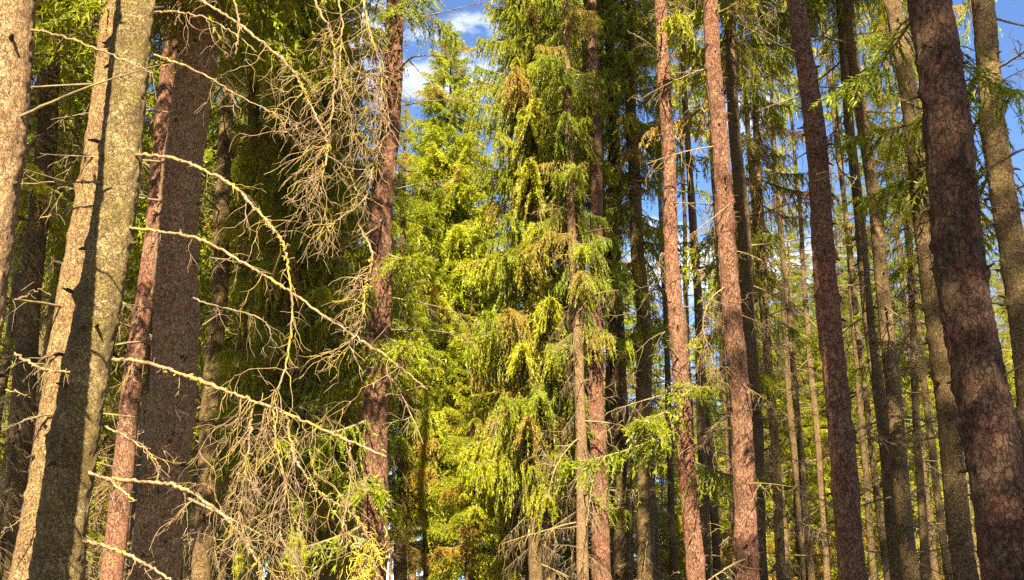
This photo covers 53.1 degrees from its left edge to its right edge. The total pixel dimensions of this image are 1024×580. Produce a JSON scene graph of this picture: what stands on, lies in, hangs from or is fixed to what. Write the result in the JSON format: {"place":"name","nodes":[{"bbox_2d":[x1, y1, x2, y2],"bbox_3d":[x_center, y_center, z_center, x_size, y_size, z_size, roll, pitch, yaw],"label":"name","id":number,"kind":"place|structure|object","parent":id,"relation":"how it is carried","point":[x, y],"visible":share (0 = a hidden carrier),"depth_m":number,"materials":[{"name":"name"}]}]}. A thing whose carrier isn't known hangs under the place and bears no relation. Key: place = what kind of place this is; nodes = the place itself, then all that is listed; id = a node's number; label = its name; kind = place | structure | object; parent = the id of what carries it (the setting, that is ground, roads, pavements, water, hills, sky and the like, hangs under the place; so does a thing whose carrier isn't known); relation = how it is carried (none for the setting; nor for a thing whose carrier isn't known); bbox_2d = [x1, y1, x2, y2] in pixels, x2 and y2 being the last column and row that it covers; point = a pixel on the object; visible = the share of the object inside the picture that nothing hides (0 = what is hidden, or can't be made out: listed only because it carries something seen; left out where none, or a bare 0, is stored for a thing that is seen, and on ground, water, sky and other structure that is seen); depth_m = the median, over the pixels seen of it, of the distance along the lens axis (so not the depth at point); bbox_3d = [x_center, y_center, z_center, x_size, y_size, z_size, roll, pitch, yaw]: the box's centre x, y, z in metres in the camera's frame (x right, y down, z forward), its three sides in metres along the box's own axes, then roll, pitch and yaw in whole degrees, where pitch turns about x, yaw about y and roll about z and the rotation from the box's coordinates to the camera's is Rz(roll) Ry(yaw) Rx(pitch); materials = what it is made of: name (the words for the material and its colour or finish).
{"place":"outdoors","nodes":[
{"label":"outdoors","id":0,"kind":"place"},
{"bbox_2d":[407,526,465,579],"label":"young spruce","id":1,"kind":"object","parent":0,"point":[416,535],"visible":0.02,"depth_m":32.81,"materials":[{"name":"green plant"}]},
{"bbox_2d":[5,0,1023,579],"label":"sky","id":2,"kind":"structure","parent":0,"point":[1009,10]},
{"bbox_3d":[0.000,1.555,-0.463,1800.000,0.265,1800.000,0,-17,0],"label":"ground","id":3,"kind":"structure","parent":0,"visible":0},
{"bbox_2d":[0,21,49,434],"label":"spruce tree","id":4,"kind":"object","parent":3,"relation":"on","point":[3,335],"visible":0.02,"depth_m":24.43,"materials":[{"name":"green plant"}]},
{"bbox_2d":[0,3,88,432],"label":"spruce tree","id":5,"kind":"object","parent":3,"relation":"on","point":[5,365],"visible":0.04,"depth_m":17.67,"materials":[{"name":"green plant"}]},
{"bbox_2d":[0,8,88,441],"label":"spruce tree","id":6,"kind":"object","parent":3,"relation":"on","point":[41,343],"visible":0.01,"depth_m":22.64,"materials":[{"name":"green plant"}]},
{"bbox_2d":[0,0,148,579],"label":"spruce tree","id":7,"kind":"object","parent":3,"relation":"on","point":[56,274],"visible":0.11,"depth_m":15.78,"materials":[{"name":"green plant"}]},
{"bbox_2d":[0,0,159,397],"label":"spruce tree","id":8,"kind":"object","parent":3,"relation":"on","point":[17,25],"visible":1,"depth_m":4.88,"materials":[{"name":"brown plant"}]},
{"bbox_2d":[0,0,172,579],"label":"spruce tree","id":9,"kind":"object","parent":3,"relation":"on","point":[77,231],"visible":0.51,"depth_m":7.40,"materials":[{"name":"beige plant"}]},
{"bbox_2d":[86,503,99,579],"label":"young spruce","id":10,"kind":"object","parent":3,"relation":"on","point":[93,532],"visible":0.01,"depth_m":30.46,"materials":[{"name":"green plant"}]},
{"bbox_2d":[84,398,113,579],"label":"spruce tree","id":11,"kind":"object","parent":3,"relation":"on","point":[96,553],"visible":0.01,"depth_m":51.07,"materials":[{"name":"green plant"}]},
{"bbox_2d":[0,0,220,579],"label":"spruce tree","id":12,"kind":"object","parent":3,"relation":"on","point":[17,446],"visible":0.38,"depth_m":11.97,"materials":[{"name":"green plant"}]},
{"bbox_2d":[86,289,134,579],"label":"spruce tree","id":13,"kind":"object","parent":3,"relation":"on","point":[108,436],"visible":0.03,"depth_m":45.52,"materials":[{"name":"green plant"}]},
{"bbox_2d":[83,172,149,578],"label":"spruce tree","id":14,"kind":"object","parent":3,"relation":"on","point":[123,331],"visible":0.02,"depth_m":42.80,"materials":[{"name":"green plant"}]},
{"bbox_2d":[89,66,210,576],"bbox_3d":[-12.334,-0.348,34.855,4.005,24.468,3.920,-10,-20,31],"label":"spruce tree","id":15,"kind":"object","parent":3,"relation":"on","point":[117,350],"visible":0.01,"depth_m":33.54,"materials":[{"name":"green plant"}]},
{"bbox_2d":[86,87,217,579],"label":"spruce tree","id":16,"kind":"object","parent":3,"relation":"on","point":[129,301],"visible":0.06,"depth_m":28.95,"materials":[{"name":"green plant"}]},
{"bbox_2d":[93,6,216,579],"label":"spruce tree","id":17,"kind":"object","parent":3,"relation":"on","point":[144,386],"visible":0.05,"depth_m":18.23,"materials":[{"name":"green plant"}]},
{"bbox_2d":[91,1,232,579],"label":"pine tree","id":18,"kind":"object","parent":3,"relation":"on","point":[119,520],"visible":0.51,"depth_m":10.89,"materials":[{"name":"brown plant"}]},
{"bbox_2d":[102,56,221,514],"bbox_3d":[-8.013,-1.509,25.493,2.519,21.245,2.764,-8,-18,25],"label":"spruce tree","id":19,"kind":"object","parent":3,"relation":"on","point":[208,297],"visible":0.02,"depth_m":25.28,"materials":[{"name":"green plant"}]},
{"bbox_2d":[8,0,374,579],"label":"spruce tree","id":20,"kind":"object","parent":3,"relation":"on","point":[171,421],"visible":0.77,"depth_m":7.97,"materials":[{"name":"brown plant"}]},
{"bbox_2d":[124,15,267,579],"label":"spruce tree","id":21,"kind":"object","parent":3,"relation":"on","point":[195,470],"visible":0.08,"depth_m":19.36,"materials":[{"name":"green plant"}]},
{"bbox_2d":[94,0,318,579],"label":"spruce tree","id":22,"kind":"object","parent":3,"relation":"on","point":[208,408],"visible":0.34,"depth_m":12.79,"materials":[{"name":"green plant"}]},
{"bbox_2d":[180,367,251,579],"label":"young spruce","id":23,"kind":"object","parent":3,"relation":"on","point":[216,503],"visible":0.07,"depth_m":26.35,"materials":[{"name":"green plant"}]},
{"bbox_2d":[184,77,262,563],"bbox_3d":[-9.867,1.318,34.793,4.484,21.156,4.462,6,-18,-19],"label":"spruce tree","id":24,"kind":"object","parent":3,"relation":"on","point":[210,290],"visible":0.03,"depth_m":34.88,"materials":[{"name":"green plant"}]},
{"bbox_2d":[21,0,427,579],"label":"spruce tree","id":25,"kind":"object","parent":3,"relation":"on","point":[72,439],"visible":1,"depth_m":5.63,"materials":[{"name":"brown plant"}]},
{"bbox_2d":[113,5,369,579],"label":"spruce tree","id":26,"kind":"object","parent":3,"relation":"on","point":[253,114],"visible":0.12,"depth_m":15.02,"materials":[{"name":"green plant"}]},
{"bbox_2d":[188,11,303,579],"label":"spruce tree","id":27,"kind":"object","parent":3,"relation":"on","point":[247,70],"visible":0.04,"depth_m":18.76,"materials":[{"name":"green plant"}]},
{"bbox_2d":[199,0,431,579],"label":"spruce tree","id":28,"kind":"object","parent":3,"relation":"on","point":[312,342],"visible":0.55,"depth_m":12.22,"materials":[{"name":"green plant"}]},
{"bbox_2d":[218,0,438,579],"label":"spruce tree","id":29,"kind":"object","parent":3,"relation":"on","point":[320,536],"visible":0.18,"depth_m":14.58,"materials":[{"name":"brown plant"}]},
{"bbox_2d":[232,0,501,579],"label":"pine tree","id":30,"kind":"object","parent":3,"relation":"on","point":[373,474],"visible":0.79,"depth_m":11.99,"materials":[{"name":"green plant"}]},
{"bbox_2d":[321,0,420,579],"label":"spruce tree","id":31,"kind":"object","parent":3,"relation":"on","point":[400,192],"visible":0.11,"depth_m":21.27,"materials":[{"name":"green plant"}]},
{"bbox_2d":[354,94,459,579],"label":"spruce tree","id":32,"kind":"object","parent":3,"relation":"on","point":[400,518],"visible":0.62,"depth_m":22.88,"materials":[{"name":"green plant"}]},
{"bbox_2d":[388,131,443,579],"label":"spruce tree","id":33,"kind":"object","parent":3,"relation":"on","point":[426,574],"visible":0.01,"depth_m":28.99,"materials":[{"name":"green plant"}]},
{"bbox_2d":[360,18,560,579],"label":"spruce tree","id":34,"kind":"object","parent":3,"relation":"on","point":[453,245],"visible":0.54,"depth_m":27.81,"materials":[{"name":"green plant"}]},
{"bbox_2d":[418,161,527,579],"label":"spruce tree","id":35,"kind":"object","parent":3,"relation":"on","point":[473,533],"visible":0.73,"depth_m":21.88,"materials":[{"name":"green plant"}]},
{"bbox_2d":[463,0,524,579],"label":"spruce tree","id":36,"kind":"object","parent":3,"relation":"on","point":[517,511],"visible":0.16,"depth_m":25.99,"materials":[{"name":"green plant"}]},
{"bbox_2d":[461,378,562,579],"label":"young spruce","id":37,"kind":"object","parent":3,"relation":"on","point":[511,557],"visible":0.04,"depth_m":28.87,"materials":[{"name":"green plant"}]},
{"bbox_2d":[455,0,611,579],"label":"spruce tree","id":38,"kind":"object","parent":3,"relation":"on","point":[532,324],"visible":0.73,"depth_m":19.92,"materials":[{"name":"green plant"}]},
{"bbox_2d":[463,0,629,579],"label":"spruce tree","id":39,"kind":"object","parent":3,"relation":"on","point":[550,574],"visible":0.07,"depth_m":20.83,"materials":[{"name":"green plant"}]},
{"bbox_2d":[541,399,576,579],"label":"young spruce","id":40,"kind":"object","parent":3,"relation":"on","point":[567,557],"visible":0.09,"depth_m":29.85,"materials":[{"name":"green plant"}]},
{"bbox_2d":[537,13,587,579],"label":"spruce tree","id":41,"kind":"object","parent":3,"relation":"on","point":[559,562],"visible":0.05,"depth_m":25.22,"materials":[{"name":"brown plant"}]},
{"bbox_2d":[503,0,654,579],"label":"spruce tree","id":42,"kind":"object","parent":3,"relation":"on","point":[587,250],"visible":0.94,"depth_m":18.47,"materials":[{"name":"green plant"}]},
{"bbox_2d":[540,0,667,579],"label":"pine tree","id":43,"kind":"object","parent":3,"relation":"on","point":[600,550],"visible":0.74,"depth_m":18.14,"materials":[{"name":"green plant"}]},
{"bbox_2d":[568,100,664,489],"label":"spruce tree","id":44,"kind":"object","parent":3,"relation":"on","point":[627,324],"visible":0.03,"depth_m":41.98,"materials":[{"name":"green plant"}]},
{"bbox_2d":[584,2,659,579],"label":"spruce tree","id":45,"kind":"object","parent":3,"relation":"on","point":[608,415],"visible":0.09,"depth_m":23.95,"materials":[{"name":"brown plant"}]},
{"bbox_2d":[541,0,710,579],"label":"spruce tree","id":46,"kind":"object","parent":3,"relation":"on","point":[616,374],"visible":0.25,"depth_m":20.64,"materials":[{"name":"green plant"}]},
{"bbox_2d":[604,0,695,579],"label":"spruce tree","id":47,"kind":"object","parent":3,"relation":"on","point":[657,552],"visible":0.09,"depth_m":24.31,"materials":[{"name":"brown plant"}]},
{"bbox_2d":[581,0,729,579],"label":"spruce tree","id":48,"kind":"object","parent":3,"relation":"on","point":[640,336],"visible":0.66,"depth_m":20.03,"materials":[{"name":"green plant"}]},
{"bbox_2d":[624,209,696,553],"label":"spruce tree","id":49,"kind":"object","parent":3,"relation":"on","point":[654,394],"visible":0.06,"depth_m":53.55,"materials":[{"name":"green plant"}]},
{"bbox_2d":[604,0,721,579],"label":"spruce tree","id":50,"kind":"object","parent":3,"relation":"on","point":[671,507],"visible":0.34,"depth_m":21.99,"materials":[{"name":"brown plant"}]},
{"bbox_2d":[554,0,779,579],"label":"pine tree","id":51,"kind":"object","parent":3,"relation":"on","point":[690,510],"visible":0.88,"depth_m":12.43,"materials":[{"name":"brown plant"}]},
{"bbox_2d":[633,365,712,579],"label":"young spruce","id":52,"kind":"object","parent":3,"relation":"on","point":[662,492],"visible":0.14,"depth_m":33.51,"materials":[{"name":"green plant"}]},
{"bbox_2d":[644,10,731,579],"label":"spruce tree","id":53,"kind":"object","parent":3,"relation":"on","point":[683,188],"visible":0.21,"depth_m":28.78,"materials":[{"name":"brown plant"}]},
{"bbox_2d":[654,378,731,579],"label":"young spruce","id":54,"kind":"object","parent":3,"relation":"on","point":[681,558],"visible":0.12,"depth_m":29.21,"materials":[{"name":"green plant"}]},
{"bbox_2d":[683,195,718,359],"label":"pine tree","id":55,"kind":"object","parent":3,"relation":"on","point":[709,282],"visible":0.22,"depth_m":53.46,"materials":[{"name":"green plant"}]},
{"bbox_2d":[632,0,774,579],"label":"spruce tree","id":56,"kind":"object","parent":3,"relation":"on","point":[701,429],"visible":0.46,"depth_m":18.25,"materials":[{"name":"brown plant"}]},
{"bbox_2d":[675,330,731,573],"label":"young spruce","id":57,"kind":"object","parent":3,"relation":"on","point":[716,444],"visible":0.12,"depth_m":35.95,"materials":[{"name":"green plant"}]},
{"bbox_2d":[643,0,773,579],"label":"spruce tree","id":58,"kind":"object","parent":3,"relation":"on","point":[717,563],"visible":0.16,"depth_m":22.85,"materials":[{"name":"brown plant"}]},
{"bbox_2d":[689,247,731,578],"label":"spruce tree","id":59,"kind":"object","parent":3,"relation":"on","point":[716,351],"visible":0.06,"depth_m":53.82,"materials":[{"name":"green plant"}]},
{"bbox_2d":[674,4,758,579],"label":"spruce tree","id":60,"kind":"object","parent":3,"relation":"on","point":[728,451],"visible":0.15,"depth_m":28.33,"materials":[{"name":"brown plant"}]},
{"bbox_2d":[628,0,811,579],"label":"pine tree","id":61,"kind":"object","parent":3,"relation":"on","point":[746,553],"visible":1,"depth_m":11.23,"materials":[{"name":"brown plant"}]},
{"bbox_2d":[703,134,790,506],"bbox_3d":[8.625,2.959,37.643,3.286,19.600,3.137,1,-16,-3],"label":"spruce tree","id":62,"kind":"object","parent":3,"relation":"on","point":[718,378],"visible":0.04,"depth_m":37.57,"materials":[{"name":"green plant"}]},
{"bbox_2d":[709,374,797,579],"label":"young spruce","id":63,"kind":"object","parent":3,"relation":"on","point":[728,550],"visible":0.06,"depth_m":30.17,"materials":[{"name":"green plant"}]},
{"bbox_2d":[690,1,817,532],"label":"spruce tree","id":64,"kind":"object","parent":3,"relation":"on","point":[780,377],"visible":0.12,"depth_m":20.97,"materials":[{"name":"green plant"}]},
{"bbox_2d":[674,0,847,579],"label":"spruce tree","id":65,"kind":"object","parent":3,"relation":"on","point":[763,278],"visible":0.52,"depth_m":14.21,"materials":[{"name":"green plant"}]},
{"bbox_2d":[639,0,883,579],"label":"spruce tree","id":66,"kind":"object","parent":3,"relation":"on","point":[732,41],"visible":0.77,"depth_m":13.22,"materials":[{"name":"green plant"}]},
{"bbox_2d":[730,302,813,573],"bbox_3d":[9.061,6.128,35.806,3.448,12.257,3.188,9,-19,-29],"label":"young spruce","id":67,"kind":"object","parent":3,"relation":"on","point":[766,406],"visible":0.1,"depth_m":35.95,"materials":[{"name":"green plant"}]},
{"bbox_2d":[748,174,801,528],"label":"spruce tree","id":68,"kind":"object","parent":3,"relation":"on","point":[777,317],"visible":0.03,"depth_m":44.02,"materials":[{"name":"green plant"}]},
{"bbox_2d":[742,1,822,579],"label":"spruce tree","id":69,"kind":"object","parent":3,"relation":"on","point":[795,468],"visible":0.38,"depth_m":26.20,"materials":[{"name":"brown plant"}]},
{"bbox_2d":[727,11,837,579],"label":"spruce tree","id":70,"kind":"object","parent":3,"relation":"on","point":[786,533],"visible":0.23,"depth_m":18.89,"materials":[{"name":"brown plant"}]},
{"bbox_2d":[745,0,835,579],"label":"spruce tree","id":71,"kind":"object","parent":3,"relation":"on","point":[801,458],"visible":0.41,"depth_m":22.19,"materials":[{"name":"brown plant"}]},
{"bbox_2d":[764,151,833,578],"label":"spruce tree","id":72,"kind":"object","parent":3,"relation":"on","point":[788,256],"visible":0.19,"depth_m":39.41,"materials":[{"name":"green plant"}]},
{"bbox_2d":[762,1,838,579],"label":"spruce tree","id":73,"kind":"object","parent":3,"relation":"on","point":[821,493],"visible":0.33,"depth_m":28.24,"materials":[{"name":"brown plant"}]},
{"bbox_2d":[766,339,836,579],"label":"young spruce","id":74,"kind":"object","parent":3,"relation":"on","point":[808,484],"visible":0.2,"depth_m":32.64,"materials":[{"name":"green plant"}]},
{"bbox_2d":[736,0,871,579],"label":"pine tree","id":75,"kind":"object","parent":3,"relation":"on","point":[846,499],"visible":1,"depth_m":9.44,"materials":[{"name":"brown plant"}]},
{"bbox_2d":[779,151,837,576],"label":"spruce tree","id":76,"kind":"object","parent":3,"relation":"on","point":[808,269],"visible":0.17,"depth_m":46.23,"materials":[{"name":"green plant"}]},
{"bbox_2d":[784,303,834,575],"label":"young spruce","id":77,"kind":"object","parent":3,"relation":"on","point":[815,354],"visible":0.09,"depth_m":40.49,"materials":[{"name":"green plant"}]},
{"bbox_2d":[795,363,883,579],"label":"young spruce","id":78,"kind":"object","parent":3,"relation":"on","point":[834,570],"visible":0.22,"depth_m":29.45,"materials":[{"name":"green plant"}]},
{"bbox_2d":[800,134,882,568],"bbox_3d":[11.984,3.019,36.633,3.636,18.890,3.837,-5,-17,15],"label":"spruce tree","id":79,"kind":"object","parent":3,"relation":"on","point":[841,262],"visible":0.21,"depth_m":37.44,"materials":[{"name":"green plant"}]},
{"bbox_2d":[814,298,883,579],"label":"young spruce","id":80,"kind":"object","parent":3,"relation":"on","point":[856,423],"visible":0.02,"depth_m":37.17,"materials":[{"name":"green plant"}]},
{"bbox_2d":[798,19,902,557],"bbox_3d":[6.598,-4.845,22.015,2.283,25.742,2.093,10,-19,-31],"label":"spruce tree","id":81,"kind":"object","parent":3,"relation":"on","point":[848,345],"visible":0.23,"depth_m":20.06,"materials":[{"name":"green plant"}]},
{"bbox_2d":[777,0,938,579],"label":"spruce tree","id":82,"kind":"object","parent":3,"relation":"on","point":[873,467],"visible":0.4,"depth_m":19.14,"materials":[{"name":"brown plant"}]},
{"bbox_2d":[756,0,972,579],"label":"spruce tree","id":83,"kind":"object","parent":3,"relation":"on","point":[868,307],"visible":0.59,"depth_m":13.00,"materials":[{"name":"green plant"}]},
{"bbox_2d":[811,3,918,579],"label":"spruce tree","id":84,"kind":"object","parent":3,"relation":"on","point":[867,495],"visible":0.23,"depth_m":25.19,"materials":[{"name":"brown plant"}]},
{"bbox_2d":[766,0,980,579],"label":"spruce tree","id":85,"kind":"object","parent":3,"relation":"on","point":[909,563],"visible":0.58,"depth_m":12.62,"materials":[{"name":"green plant"}]},
{"bbox_2d":[838,130,913,500],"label":"spruce tree","id":86,"kind":"object","parent":3,"relation":"on","point":[851,204],"visible":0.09,"depth_m":44.23,"materials":[{"name":"green plant"}]},
{"bbox_2d":[838,8,940,579],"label":"spruce tree","id":87,"kind":"object","parent":3,"relation":"on","point":[867,109],"visible":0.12,"depth_m":29.90,"materials":[{"name":"green plant"}]},
{"bbox_2d":[853,350,930,579],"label":"young spruce","id":88,"kind":"object","parent":3,"relation":"on","point":[877,455],"visible":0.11,"depth_m":32.81,"materials":[{"name":"green plant"}]},
{"bbox_2d":[852,140,936,567],"bbox_3d":[14.402,3.126,38.987,3.206,20.065,3.507,7,-18,-21],"label":"spruce tree","id":89,"kind":"object","parent":3,"relation":"on","point":[890,264],"visible":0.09,"depth_m":39.53,"materials":[{"name":"green plant"}]},
{"bbox_2d":[836,0,984,579],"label":"spruce tree","id":90,"kind":"object","parent":3,"relation":"on","point":[910,261],"visible":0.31,"depth_m":15.67,"materials":[{"name":"green plant"}]},
{"bbox_2d":[852,0,978,579],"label":"spruce tree","id":91,"kind":"object","parent":3,"relation":"on","point":[932,545],"visible":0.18,"depth_m":21.80,"materials":[{"name":"brown plant"}]},
{"bbox_2d":[810,0,1023,579],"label":"pine tree","id":92,"kind":"object","parent":3,"relation":"on","point":[987,425],"visible":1,"depth_m":6.95,"materials":[{"name":"brown plant"}]},
{"bbox_2d":[831,0,1023,579],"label":"spruce tree","id":93,"kind":"object","parent":3,"relation":"on","point":[1006,224],"visible":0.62,"depth_m":9.41,"materials":[{"name":"green plant"}]},
{"bbox_2d":[857,4,1010,579],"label":"spruce tree","id":94,"kind":"object","parent":3,"relation":"on","point":[937,492],"visible":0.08,"depth_m":17.81,"materials":[{"name":"brown plant"}]},
{"bbox_2d":[889,0,980,579],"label":"spruce tree","id":95,"kind":"object","parent":3,"relation":"on","point":[974,539],"visible":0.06,"depth_m":23.50,"materials":[{"name":"brown plant"}]},
{"bbox_2d":[861,0,1015,579],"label":"spruce tree","id":96,"kind":"object","parent":3,"relation":"on","point":[956,494],"visible":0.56,"depth_m":9.57,"materials":[{"name":"brown plant"}]},
{"bbox_2d":[903,370,979,579],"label":"young spruce","id":97,"kind":"object","parent":3,"relation":"on","point":[931,493],"visible":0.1,"depth_m":30.58,"materials":[{"name":"green plant"}]},
{"bbox_2d":[956,0,1008,333],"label":"spruce tree","id":98,"kind":"object","parent":3,"relation":"on","point":[962,15],"visible":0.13,"depth_m":24.95,"materials":[{"name":"green plant"}]},
{"bbox_2d":[979,181,1019,430],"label":"spruce tree","id":99,"kind":"object","parent":3,"relation":"on","point":[1004,315],"visible":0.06,"depth_m":39.33,"materials":[{"name":"green plant"}]},
{"bbox_2d":[986,208,1012,382],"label":"spruce tree","id":100,"kind":"object","parent":3,"relation":"on","point":[1001,325],"visible":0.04,"depth_m":45.93,"materials":[{"name":"green plant"}]},
{"bbox_2d":[998,332,1021,446],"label":"young spruce","id":101,"kind":"object","parent":3,"relation":"on","point":[1010,374],"visible":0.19,"depth_m":33.55,"materials":[{"name":"green plant"}]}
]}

